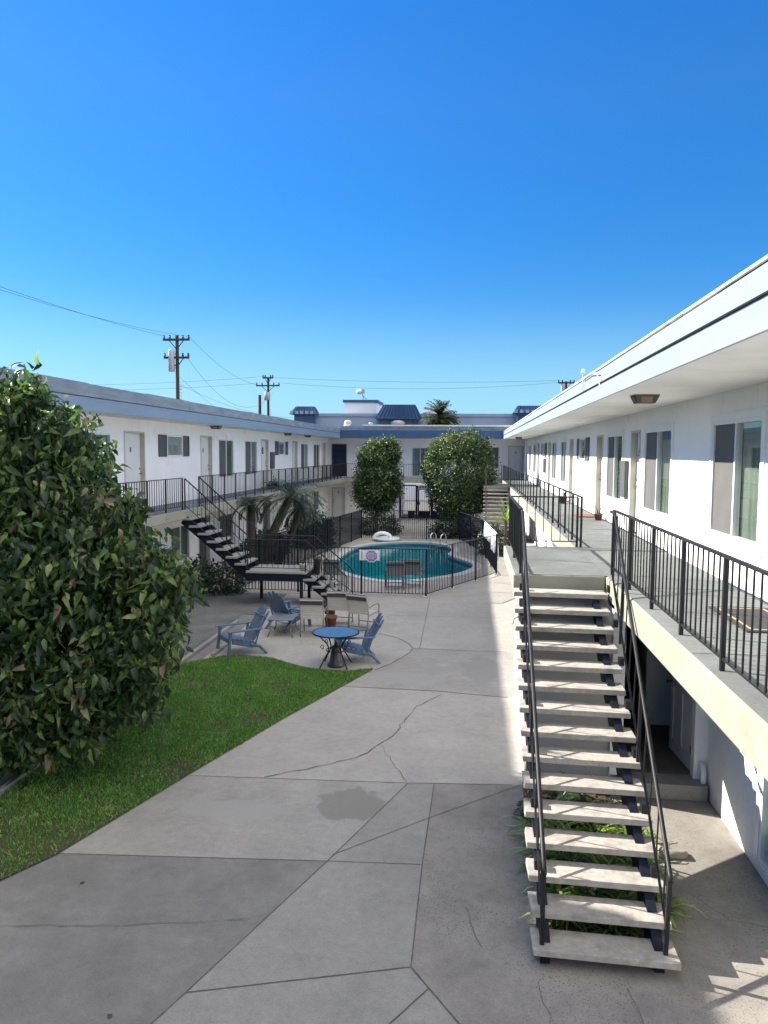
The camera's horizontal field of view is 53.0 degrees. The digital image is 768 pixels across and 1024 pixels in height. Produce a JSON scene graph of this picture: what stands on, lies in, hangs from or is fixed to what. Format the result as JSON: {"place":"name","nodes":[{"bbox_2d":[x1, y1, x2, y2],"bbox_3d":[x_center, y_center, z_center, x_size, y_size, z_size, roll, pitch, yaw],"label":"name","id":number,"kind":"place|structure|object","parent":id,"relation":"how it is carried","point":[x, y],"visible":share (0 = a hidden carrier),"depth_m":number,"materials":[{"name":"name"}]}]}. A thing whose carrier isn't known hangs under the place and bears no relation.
{"place":"outdoors","nodes":[
{"label":"outdoors","id":0,"kind":"place"},
{"bbox_2d":[0,592,286,784],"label":"walkway","id":1,"kind":"structure","parent":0,"point":[225,609],"depth_m":21.01,"materials":[{"name":"grey concrete"}]},
{"bbox_2d":[0,350,209,789],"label":"leafy tree","id":2,"kind":"object","parent":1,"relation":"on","point":[73,553],"visible":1,"depth_m":9.85,"materials":[{"name":"green plant"}]},
{"bbox_2d":[0,853,325,1023],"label":"concrete paving","id":3,"kind":"structure","parent":0,"point":[116,965],"depth_m":7.14,"materials":[{"name":"concrete"}]},
{"bbox_2d":[60,853,406,863],"bbox_3d":[-1.583,3.753,8.342,3.990,0.001,0.021,1,4,2],"label":"paving joint","id":4,"kind":"object","parent":3,"relation":"on","point":[219,857],"visible":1,"depth_m":8.36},
{"bbox_2d":[150,783,407,1023],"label":"paving joint","id":5,"kind":"object","parent":3,"relation":"on","point":[264,918],"visible":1,"depth_m":7.19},
{"bbox_2d":[0,654,371,879],"bbox_3d":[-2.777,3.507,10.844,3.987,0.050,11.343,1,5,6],"label":"grass","id":6,"kind":"structure","parent":0,"point":[227,668],"depth_m":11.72,"materials":[{"name":"plant"}]},
{"bbox_2d":[58,775,406,860],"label":"concrete paving","id":7,"kind":"structure","parent":0,"point":[240,817],"depth_m":9.22,"materials":[{"name":"concrete"}]},
{"bbox_2d":[187,861,421,991],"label":"concrete paving","id":8,"kind":"structure","parent":0,"point":[327,918],"depth_m":7.10,"materials":[{"name":"concrete"}]},
{"bbox_2d":[152,967,457,1023],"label":"concrete paving","id":9,"kind":"structure","parent":0,"point":[383,997],"depth_m":6.17,"materials":[{"name":"concrete"}]},
{"bbox_2d":[185,966,459,1023],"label":"paving joint","id":10,"kind":"object","parent":9,"relation":"on","point":[338,975],"visible":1,"depth_m":6.40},
{"bbox_2d":[203,624,411,669],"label":"concrete paving","id":11,"kind":"structure","parent":0,"point":[305,649],"depth_m":17.16,"materials":[{"name":"concrete"}]},
{"bbox_2d":[215,605,269,656],"bbox_3d":[-3.071,2.587,16.842,1.006,1.019,0.840,-2,5,-31],"label":"adirondack chair","id":12,"kind":"object","parent":11,"relation":"on","point":[252,631],"visible":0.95,"depth_m":16.81,"materials":[{"name":"blue wood"}]},
{"bbox_2d":[267,612,298,637],"bbox_3d":[-2.437,2.733,18.612,0.630,0.438,0.800,1,4,4],"label":"table","id":13,"kind":"object","parent":11,"relation":"on","point":[276,617],"visible":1,"depth_m":18.45,"materials":[{"name":"blue metal"}]},
{"bbox_2d":[264,591,311,632],"bbox_3d":[-2.423,2.406,19.210,0.840,1.019,1.006,4,6,36],"label":"adirondack chair","id":14,"kind":"object","parent":11,"relation":"on","point":[278,601],"visible":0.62,"depth_m":18.97,"materials":[{"name":"blue wood"}]},
{"bbox_2d":[299,598,327,636],"bbox_3d":[-1.702,2.484,18.539,0.628,0.947,0.728,1,4,3],"label":"strap chair","id":15,"kind":"object","parent":11,"relation":"on","point":[310,608],"visible":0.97,"depth_m":18.28,"materials":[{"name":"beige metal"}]},
{"bbox_2d":[312,626,358,669],"bbox_3d":[-0.992,2.809,15.828,0.972,0.714,0.972,1,5,6],"label":"round table","id":16,"kind":"object","parent":11,"relation":"on","point":[335,632],"visible":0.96,"depth_m":15.70,"materials":[{"name":"blue glass"}]},
{"bbox_2d":[327,642,343,667],"bbox_3d":[-0.993,2.923,15.837,0.360,0.500,0.355,1,5,6],"label":"umbrella base","id":17,"kind":"object","parent":11,"relation":"on","point":[335,661],"visible":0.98,"depth_m":15.74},
{"bbox_2d":[334,613,383,663],"bbox_3d":[-0.542,2.652,16.257,1.006,1.019,0.840,0,5,-11],"label":"adirondack chair","id":18,"kind":"object","parent":11,"relation":"on","point":[363,649],"visible":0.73,"depth_m":16.09,"materials":[{"name":"blue wood"}]},
{"bbox_2d":[187,686,522,784],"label":"concrete paving","id":19,"kind":"structure","parent":0,"point":[444,737],"depth_m":11.70,"materials":[{"name":"concrete"}]},
{"bbox_2d":[199,517,535,651],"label":"pool deck","id":20,"kind":"structure","parent":0,"point":[466,608],"depth_m":22.05,"materials":[{"name":"concrete"}]},
{"bbox_2d":[182,554,218,587],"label":"shrub","id":21,"kind":"object","parent":20,"relation":"on","point":[194,563],"visible":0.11,"depth_m":25.24,"materials":[{"name":"green plant"}]},
{"bbox_2d":[199,557,249,596],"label":"shrub","id":22,"kind":"object","parent":20,"relation":"on","point":[229,589],"visible":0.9,"depth_m":23.69,"materials":[{"name":"green plant"}]},
{"bbox_2d":[232,495,271,556],"bbox_3d":[-4.761,0.822,27.405,1.388,2.829,1.426,-2,5,-31],"label":"pygmy palm","id":23,"kind":"object","parent":20,"relation":"on","point":[250,507],"visible":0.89,"depth_m":27.19,"materials":[{"name":"green plant"}]},
{"bbox_2d":[181,477,352,600],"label":"staircase","id":24,"kind":"structure","parent":20,"relation":"on","point":[230,552],"depth_m":22.04,"materials":[{"name":"metal"}]},
{"bbox_2d":[256,475,326,563],"bbox_3d":[-3.382,0.484,27.661,2.395,3.552,2.478,4,6,36],"label":"pygmy palm","id":25,"kind":"object","parent":20,"relation":"on","point":[284,507],"visible":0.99,"depth_m":27.53,"materials":[{"name":"green plant"}]},
{"bbox_2d":[275,494,323,564],"bbox_3d":[-3.172,0.752,28.909,1.721,2.863,1.837,4,6,42],"label":"pygmy palm","id":26,"kind":"object","parent":20,"relation":"on","point":[295,520],"visible":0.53,"depth_m":28.72,"materials":[{"name":"green plant"}]},
{"bbox_2d":[287,506,338,548],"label":"shrub","id":27,"kind":"object","parent":20,"relation":"on","point":[309,522],"visible":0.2,"depth_m":35.20,"materials":[{"name":"green plant"}]},
{"bbox_2d":[322,559,343,585],"bbox_3d":[-1.668,1.969,25.107,0.628,0.947,0.728,1,5,6],"label":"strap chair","id":28,"kind":"object","parent":20,"relation":"on","point":[337,571],"visible":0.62,"depth_m":24.85,"materials":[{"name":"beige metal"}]},
{"bbox_2d":[327,591,352,626],"bbox_3d":[-1.125,2.409,19.547,0.628,0.947,0.728,1,4,4],"label":"strap chair","id":29,"kind":"object","parent":20,"relation":"on","point":[336,602],"visible":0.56,"depth_m":19.28,"materials":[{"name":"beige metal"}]},
{"bbox_2d":[346,593,379,628],"bbox_3d":[-0.537,2.448,19.114,0.628,0.947,0.728,3,5,26],"label":"strap chair","id":30,"kind":"object","parent":20,"relation":"on","point":[358,604],"visible":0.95,"depth_m":18.87,"materials":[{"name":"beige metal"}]},
{"bbox_2d":[235,510,498,597],"bbox_3d":[0.307,1.244,31.155,8.420,1.471,15.380,1,5,6],"label":"pool fence","id":31,"kind":"object","parent":20,"relation":"on","point":[338,535],"visible":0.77,"depth_m":27.27,"materials":[{"name":"black metal"}]},
{"bbox_2d":[349,434,406,531],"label":"round tree","id":32,"kind":"object","parent":20,"relation":"on","point":[380,490],"visible":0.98,"depth_m":41.60,"materials":[{"name":"green plant"}]},
{"bbox_2d":[358,509,403,535],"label":"shrub","id":33,"kind":"object","parent":20,"relation":"on","point":[387,524],"visible":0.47,"depth_m":40.73,"materials":[{"name":"green plant"}]},
{"bbox_2d":[372,531,399,541],"bbox_3d":[0.103,1.177,38.189,1.390,0.460,1.326,1,5,6],"label":"pool float","id":34,"kind":"object","parent":20,"relation":"on","point":[388,537],"visible":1,"depth_m":37.99,"materials":[{"name":"white plastic"}]},
{"bbox_2d":[385,561,404,589],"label":"strap chair","id":35,"kind":"object","parent":20,"relation":"on","point":[391,568],"visible":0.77,"depth_m":24.58,"materials":[{"name":"beige metal"}]},
{"bbox_2d":[339,543,466,579],"bbox_3d":[0.918,2.686,31.955,5.463,1.480,11.285,1,5,6],"label":"pool basin","id":36,"kind":"object","parent":20,"relation":"in","point":[375,563],"visible":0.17,"depth_m":36.82,"materials":[{"name":"liquid"}]},
{"bbox_2d":[355,545,448,552],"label":"pool water","id":37,"kind":"structure","parent":36,"relation":"in","point":[407,547],"depth_m":36.26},
{"bbox_2d":[340,544,470,568],"bbox_3d":[0.923,2.079,31.907,5.439,0.178,11.261,1,5,6],"label":"pool tile band","id":38,"kind":"object","parent":36,"relation":"attached to","point":[347,555],"visible":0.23,"depth_m":35.38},
{"bbox_2d":[332,541,480,582],"bbox_3d":[0.924,1.941,31.897,6.143,0.095,11.964,1,5,6],"label":"pool coping","id":39,"kind":"object","parent":20,"relation":"on","point":[338,554],"visible":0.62,"depth_m":32.12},
{"bbox_2d":[403,559,423,587],"bbox_3d":[0.956,1.981,25.212,0.628,0.947,0.728,1,5,10],"label":"strap chair","id":40,"kind":"object","parent":20,"relation":"on","point":[409,565],"visible":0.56,"depth_m":24.95,"materials":[{"name":"beige metal"}]},
{"bbox_2d":[427,513,479,538],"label":"shrub","id":41,"kind":"object","parent":20,"relation":"on","point":[440,529],"visible":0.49,"depth_m":39.66,"materials":[{"name":"green plant"}]},
{"bbox_2d":[417,425,501,519],"bbox_3d":[3.954,-1.688,40.885,4.541,5.857,4.090,1,5,6],"label":"round tree","id":42,"kind":"object","parent":20,"relation":"on","point":[474,451],"visible":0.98,"depth_m":39.86,"materials":[{"name":"green plant"}]},
{"bbox_2d":[472,520,508,556],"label":"shrub","id":43,"kind":"object","parent":20,"relation":"on","point":[501,543],"visible":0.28,"depth_m":33.09,"materials":[{"name":"green plant"}]},
{"bbox_2d":[483,498,508,557],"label":"spiky plant","id":44,"kind":"object","parent":20,"relation":"on","point":[505,517],"visible":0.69,"depth_m":32.29,"materials":[{"name":"green plant"}]},
{"bbox_2d":[483,468,509,538],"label":"staircase","id":45,"kind":"structure","parent":20,"relation":"on","point":[498,493],"depth_m":38.24,"materials":[{"name":"concrete"}]},
{"bbox_2d":[328,783,433,864],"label":"concrete paving","id":46,"kind":"structure","parent":0,"point":[408,804],"depth_m":8.92,"materials":[{"name":"concrete"}]},
{"bbox_2d":[0,0,767,433],"label":"sky","id":47,"kind":"structure","parent":0,"point":[419,197],"materials":[{"name":"blue"}]},
{"bbox_2d":[317,648,513,697],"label":"concrete paving","id":48,"kind":"structure","parent":0,"point":[488,673],"depth_m":15.36,"materials":[{"name":"concrete"}]},
{"bbox_2d":[206,496,635,533],"bbox_3d":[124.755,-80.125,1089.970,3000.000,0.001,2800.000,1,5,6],"label":"ground","id":49,"kind":"structure","parent":0,"point":[412,506],"depth_m":62.65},
{"bbox_2d":[0,620,238,795],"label":"kerb","id":50,"kind":"structure","parent":49,"relation":"on","point":[185,658],"depth_m":16.13,"materials":[{"name":"concrete"}]},
{"bbox_2d":[0,614,254,786],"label":"gutter","id":51,"kind":"object","parent":49,"relation":"on","point":[206,651],"visible":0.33,"depth_m":17.76,"materials":[{"name":"concrete"}]},
{"bbox_2d":[0,367,344,580],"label":"apartment building","id":52,"kind":"structure","parent":49,"relation":"on","point":[190,442],"depth_m":25.91,"materials":[{"name":"white paint"}]},
{"bbox_2d":[124,431,145,507],"bbox_3d":[-7.146,-1.183,21.865,0.182,2.210,1.357,1,5,6],"label":"door","id":53,"kind":"structure","parent":52,"relation":"in","point":[134,443],"depth_m":22.13,"materials":[{"name":"white paint"}]},
{"bbox_2d":[108,478,182,515],"bbox_3d":[-6.809,0.211,12.431,0.040,0.911,19.086,1,5,6],"label":"walkway railing","id":54,"kind":"object","parent":52,"relation":"on","point":[181,489],"visible":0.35,"depth_m":20.50,"materials":[{"name":"metal"}]},
{"bbox_2d":[158,434,189,456],"bbox_3d":[-6.745,-2.118,24.682,0.115,0.680,2.520,1,5,6],"label":"window","id":55,"kind":"structure","parent":52,"relation":"in","point":[168,445],"depth_m":24.69,"materials":[{"name":"glass"}]},
{"bbox_2d":[171,525,189,561],"bbox_3d":[-6.765,1.028,25.369,0.141,1.200,1.648,1,5,6],"label":"window","id":56,"kind":"structure","parent":52,"relation":"in","point":[180,531],"depth_m":25.71,"materials":[{"name":"white plastic"}]},
{"bbox_2d":[199,515,209,570],"bbox_3d":[-6.529,1.171,27.653,0.182,2.040,1.163,1,5,6],"label":"door","id":57,"kind":"structure","parent":52,"relation":"in","point":[204,550],"depth_m":28.02,"materials":[{"name":"paint"}]},
{"bbox_2d":[200,435,212,495],"bbox_3d":[-6.472,-1.639,27.747,0.182,2.210,1.212,1,5,6],"label":"door","id":58,"kind":"structure","parent":52,"relation":"in","point":[205,441],"depth_m":28.06,"materials":[{"name":"white paint"}]},
{"bbox_2d":[218,439,233,477],"bbox_3d":[-6.196,-2.086,29.956,0.144,1.480,1.842,1,5,6],"label":"window","id":59,"kind":"structure","parent":52,"relation":"in","point":[225,447],"depth_m":29.92,"materials":[{"name":"glass"}]},
{"bbox_2d":[219,512,233,541],"bbox_3d":[-6.222,0.659,30.123,0.144,1.200,1.745,1,5,6],"label":"window","id":60,"kind":"structure","parent":52,"relation":"in","point":[230,515],"depth_m":30.65,"materials":[{"name":"white glass"}]},
{"bbox_2d":[245,440,256,474],"bbox_3d":[-5.809,-2.347,33.316,0.140,1.480,1.842,1,5,6],"label":"window","id":61,"kind":"structure","parent":52,"relation":"in","point":[250,457],"depth_m":33.27,"materials":[{"name":"white glass"}]},
{"bbox_2d":[261,439,268,470],"bbox_3d":[-5.579,-2.245,35.549,0.182,2.210,1.260,1,5,6],"label":"door","id":62,"kind":"structure","parent":52,"relation":"in","point":[264,442],"depth_m":35.93,"materials":[{"name":"white paint"}]},
{"bbox_2d":[198,463,343,505],"bbox_3d":[-4.069,-1.645,36.353,0.040,0.911,26.586,1,5,6],"label":"walkway railing","id":63,"kind":"object","parent":52,"relation":"on","point":[326,473],"visible":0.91,"depth_m":30.82,"materials":[{"name":"metal"}]},
{"bbox_2d":[275,441,287,454],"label":"window","id":64,"kind":"structure","parent":52,"relation":"in","point":[281,447],"depth_m":38.78,"materials":[{"name":"glass"}]},
{"bbox_2d":[292,441,297,479],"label":"door","id":65,"kind":"structure","parent":52,"relation":"in","point":[294,443],"depth_m":42.03,"materials":[{"name":"white paint"}]},
{"bbox_2d":[301,443,307,469],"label":"window","id":66,"kind":"structure","parent":52,"relation":"in","point":[304,447],"depth_m":43.86,"materials":[{"name":"glass"}]},
{"bbox_2d":[163,335,189,399],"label":"utility pole","id":67,"kind":"object","parent":49,"relation":"on","point":[172,356],"visible":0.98,"depth_m":52.10,"materials":[{"name":"brown wood"}]},
{"bbox_2d":[256,375,279,415],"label":"utility pole","id":68,"kind":"object","parent":49,"relation":"on","point":[267,395],"visible":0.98,"depth_m":79.93,"materials":[{"name":"brown wood"}]},
{"bbox_2d":[290,400,540,476],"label":"building","id":69,"kind":"structure","parent":49,"relation":"on","point":[372,411],"depth_m":79.49,"materials":[{"name":"paint"}]},
{"bbox_2d":[328,425,525,519],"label":"apartment building","id":70,"kind":"structure","parent":49,"relation":"on","point":[415,440],"depth_m":50.18,"materials":[{"name":"white paint"}]},
{"bbox_2d":[332,488,344,516],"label":"door","id":71,"kind":"structure","parent":70,"relation":"in","point":[338,494],"depth_m":51.39,"materials":[{"name":"white paint"}]},
{"bbox_2d":[331,443,346,475],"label":"door","id":72,"kind":"structure","parent":70,"relation":"in","point":[338,450],"depth_m":51.15,"materials":[{"name":"blue paint"}]},
{"bbox_2d":[412,447,428,476],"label":"window","id":73,"kind":"structure","parent":70,"relation":"in","point":[417,456],"depth_m":50.54,"materials":[{"name":"glass"}]},
{"bbox_2d":[399,485,451,518],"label":"entry gate","id":74,"kind":"structure","parent":70,"relation":"attached to","point":[432,515],"depth_m":50.75,"materials":[{"name":"black metal"}]},
{"bbox_2d":[508,446,523,478],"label":"door","id":75,"kind":"structure","parent":70,"relation":"in","point":[515,453],"depth_m":49.84,"materials":[{"name":"white paint"}]},
{"bbox_2d":[419,399,460,424],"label":"fan palm","id":76,"kind":"object","parent":49,"relation":"on","point":[441,418],"visible":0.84,"depth_m":74.82,"materials":[{"name":"green plant"}]},
{"bbox_2d":[501,254,767,885],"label":"apartment building","id":77,"kind":"structure","parent":49,"relation":"on","point":[664,426],"depth_m":10.05,"materials":[{"name":"white paint"}]},
{"bbox_2d":[503,465,582,546],"bbox_3d":[5.514,-1.160,31.104,0.040,0.911,34.886,1,5,6],"label":"walkway railing","id":78,"kind":"object","parent":77,"relation":"on","point":[507,475],"visible":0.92,"depth_m":19.81,"materials":[{"name":"metal"}]},
{"bbox_2d":[551,439,556,482],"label":"window","id":79,"kind":"structure","parent":77,"relation":"in","point":[554,442],"depth_m":31.88,"materials":[{"name":"glass"}]},
{"bbox_2d":[560,438,566,485],"bbox_3d":[6.695,-1.861,28.592,0.092,1.740,1.730,1,5,6],"label":"window","id":80,"kind":"structure","parent":77,"relation":"in","point":[563,457],"depth_m":28.59,"materials":[{"name":"white plastic"}]},
{"bbox_2d":[568,439,573,500],"bbox_3d":[6.495,-1.415,26.403,0.182,2.170,1.000,1,5,6],"label":"door","id":81,"kind":"structure","parent":77,"relation":"in","point":[571,447],"depth_m":26.83,"materials":[{"name":"white paint"}]},
{"bbox_2d":[576,437,589,459],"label":"window","id":82,"kind":"structure","parent":77,"relation":"in","point":[583,444],"depth_m":23.53,"materials":[{"name":"glass"}]},
{"bbox_2d":[595,435,603,513],"bbox_3d":[5.825,-0.961,20.549,0.182,2.170,1.020,1,5,6],"label":"door","id":83,"kind":"structure","parent":77,"relation":"in","point":[599,450],"depth_m":20.99,"materials":[{"name":"white paint"}]},
{"bbox_2d":[605,429,623,506],"bbox_3d":[5.586,-1.069,18.383,0.212,1.740,2.130,1,5,6],"label":"window","id":84,"kind":"structure","parent":77,"relation":"in","point":[615,439],"depth_m":18.42,"materials":[{"name":"glass"}]},
{"bbox_2d":[628,430,640,536],"bbox_3d":[5.311,-0.613,16.067,0.182,2.170,0.930,1,5,6],"label":"door","id":85,"kind":"structure","parent":77,"relation":"in","point":[636,434],"depth_m":16.44,"materials":[{"name":"white paint"}]},
{"bbox_2d":[641,422,673,523],"bbox_3d":[5.100,-0.739,14.138,0.212,1.740,2.220,1,5,6],"label":"window","id":86,"kind":"structure","parent":77,"relation":"in","point":[658,443],"depth_m":14.15,"materials":[{"name":"glass"}]},
{"bbox_2d":[666,674,692,769],"bbox_3d":[4.056,2.405,10.519,0.120,2.000,0.903,1,4,2],"label":"door","id":87,"kind":"structure","parent":77,"relation":"in","point":[681,702],"depth_m":10.57,"materials":[{"name":"white paint"}]},
{"bbox_2d":[610,510,767,697],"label":"walkway railing","id":88,"kind":"object","parent":77,"relation":"on","point":[721,654],"visible":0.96,"depth_m":6.85,"materials":[{"name":"metal"}]},
{"bbox_2d":[706,408,767,556],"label":"window","id":89,"kind":"structure","parent":77,"relation":"in","point":[737,455],"depth_m":9.94,"materials":[{"name":"glass"}]},
{"bbox_2d":[708,606,767,632],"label":"door mat","id":90,"kind":"object","parent":77,"relation":"on","point":[756,619],"depth_m":7.93,"materials":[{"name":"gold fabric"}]},
{"bbox_2d":[753,771,767,883],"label":"window","id":91,"kind":"structure","parent":77,"relation":"in","point":[760,861],"depth_m":8.06,"materials":[{"name":"white plastic"}]},
{"bbox_2d":[405,473,525,499],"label":"boundary wall","id":92,"kind":"structure","parent":0,"point":[413,493],"depth_m":70.19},
{"bbox_2d":[412,783,767,1023],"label":"concrete paving","id":93,"kind":"structure","parent":0,"point":[470,865],"depth_m":7.06,"materials":[{"name":"concrete"}]},
{"bbox_2d":[410,783,434,965],"bbox_3d":[0.442,3.760,8.444,0.030,0.001,3.710,1,5,7],"label":"paving joint","id":94,"kind":"object","parent":93,"relation":"on","point":[420,877],"visible":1,"depth_m":7.96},
{"bbox_2d":[522,782,661,937],"bbox_3d":[2.222,3.753,8.613,1.200,0.001,3.290,1,5,6],"label":"planting bed","id":95,"kind":"object","parent":93,"relation":"on","point":[572,927],"visible":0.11,"depth_m":7.28,"materials":[{"name":"soil"}]},
{"bbox_2d":[496,812,565,845],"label":"strap leaf plant","id":96,"kind":"object","parent":95,"relation":"on","point":[557,822],"visible":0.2,"depth_m":8.91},
{"bbox_2d":[506,842,568,871],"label":"strap leaf plant","id":97,"kind":"object","parent":95,"relation":"on","point":[528,855],"visible":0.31,"depth_m":8.19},
{"bbox_2d":[510,819,581,859],"bbox_3d":[1.874,3.603,8.630,0.984,0.250,0.944,-3,6,-40],"label":"strap leaf plant","id":98,"kind":"object","parent":95,"relation":"on","point":[560,825],"visible":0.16,"depth_m":8.71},
{"bbox_2d":[512,771,594,820],"bbox_3d":[2.090,3.553,9.461,1.044,0.524,0.993,1,5,6],"label":"fern","id":99,"kind":"object","parent":95,"relation":"on","point":[566,797],"visible":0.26,"depth_m":9.37,"materials":[{"name":"green plant"}]},
{"bbox_2d":[516,883,591,920],"bbox_3d":[1.679,3.717,7.606,0.810,0.181,0.767,-2,5,-25],"label":"strap leaf plant","id":100,"kind":"object","parent":95,"relation":"on","point":[559,886],"visible":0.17,"depth_m":7.66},
{"bbox_2d":[517,840,604,888],"bbox_3d":[1.998,3.595,8.121,0.998,0.347,0.911,-2,5,-26],"label":"strap leaf plant","id":101,"kind":"object","parent":95,"relation":"on","point":[564,854],"visible":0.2,"depth_m":8.13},
{"bbox_2d":[548,883,615,897],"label":"strap leaf plant","id":102,"kind":"object","parent":95,"relation":"on","point":[583,889],"visible":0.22,"depth_m":7.56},
{"bbox_2d":[560,792,621,832],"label":"fern","id":103,"kind":"object","parent":95,"relation":"on","point":[593,826],"visible":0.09,"depth_m":9.31,"materials":[{"name":"green plant"}]},
{"bbox_2d":[565,821,626,832],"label":"strap leaf plant","id":104,"kind":"object","parent":95,"relation":"on","point":[598,828],"visible":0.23,"depth_m":8.81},
{"bbox_2d":[580,831,631,889],"bbox_3d":[2.337,3.642,8.128,0.773,0.258,0.990,1,5,6],"label":"strap leaf plant","id":105,"kind":"object","parent":95,"relation":"on","point":[602,860],"visible":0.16,"depth_m":8.18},
{"bbox_2d":[579,886,637,935],"bbox_3d":[2.178,3.737,7.291,0.742,0.198,0.850,1,5,6],"label":"strap leaf plant","id":106,"kind":"object","parent":95,"relation":"on","point":[616,896],"visible":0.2,"depth_m":7.41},
{"bbox_2d":[580,923,643,937],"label":"strap leaf plant","id":107,"kind":"object","parent":95,"relation":"on","point":[606,930],"visible":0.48,"depth_m":7.03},
{"bbox_2d":[583,824,676,873],"bbox_3d":[2.657,3.619,8.413,1.112,0.264,1.002,1,5,6],"label":"strap leaf plant","id":108,"kind":"object","parent":95,"relation":"on","point":[625,833],"visible":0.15,"depth_m":8.38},
{"bbox_2d":[631,890,706,934],"bbox_3d":[2.585,3.707,7.461,0.728,0.237,0.856,-2,5,-27],"label":"strap leaf plant","id":109,"kind":"object","parent":95,"relation":"on","point":[673,901],"visible":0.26,"depth_m":7.33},
{"bbox_2d":[504,510,680,972],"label":"staircase","id":110,"kind":"structure","parent":93,"relation":"on","point":[570,712],"depth_m":8.16,"materials":[{"name":"concrete"}]},
{"bbox_2d":[508,496,578,572],"bbox_3d":[2.697,0.293,12.314,1.238,0.911,3.278,1,5,6],"label":"walkway railing","id":111,"kind":"object","parent":110,"relation":"on","point":[515,530],"visible":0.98,"depth_m":13.23,"materials":[{"name":"metal"}]},
{"bbox_2d":[655,845,687,859],"bbox_3d":[2.984,3.723,8.927,0.381,0.145,1.255,-1,5,-22],"label":"rock","id":112,"kind":"object","parent":93,"relation":"on","point":[680,855],"visible":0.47,"depth_m":8.40,"materials":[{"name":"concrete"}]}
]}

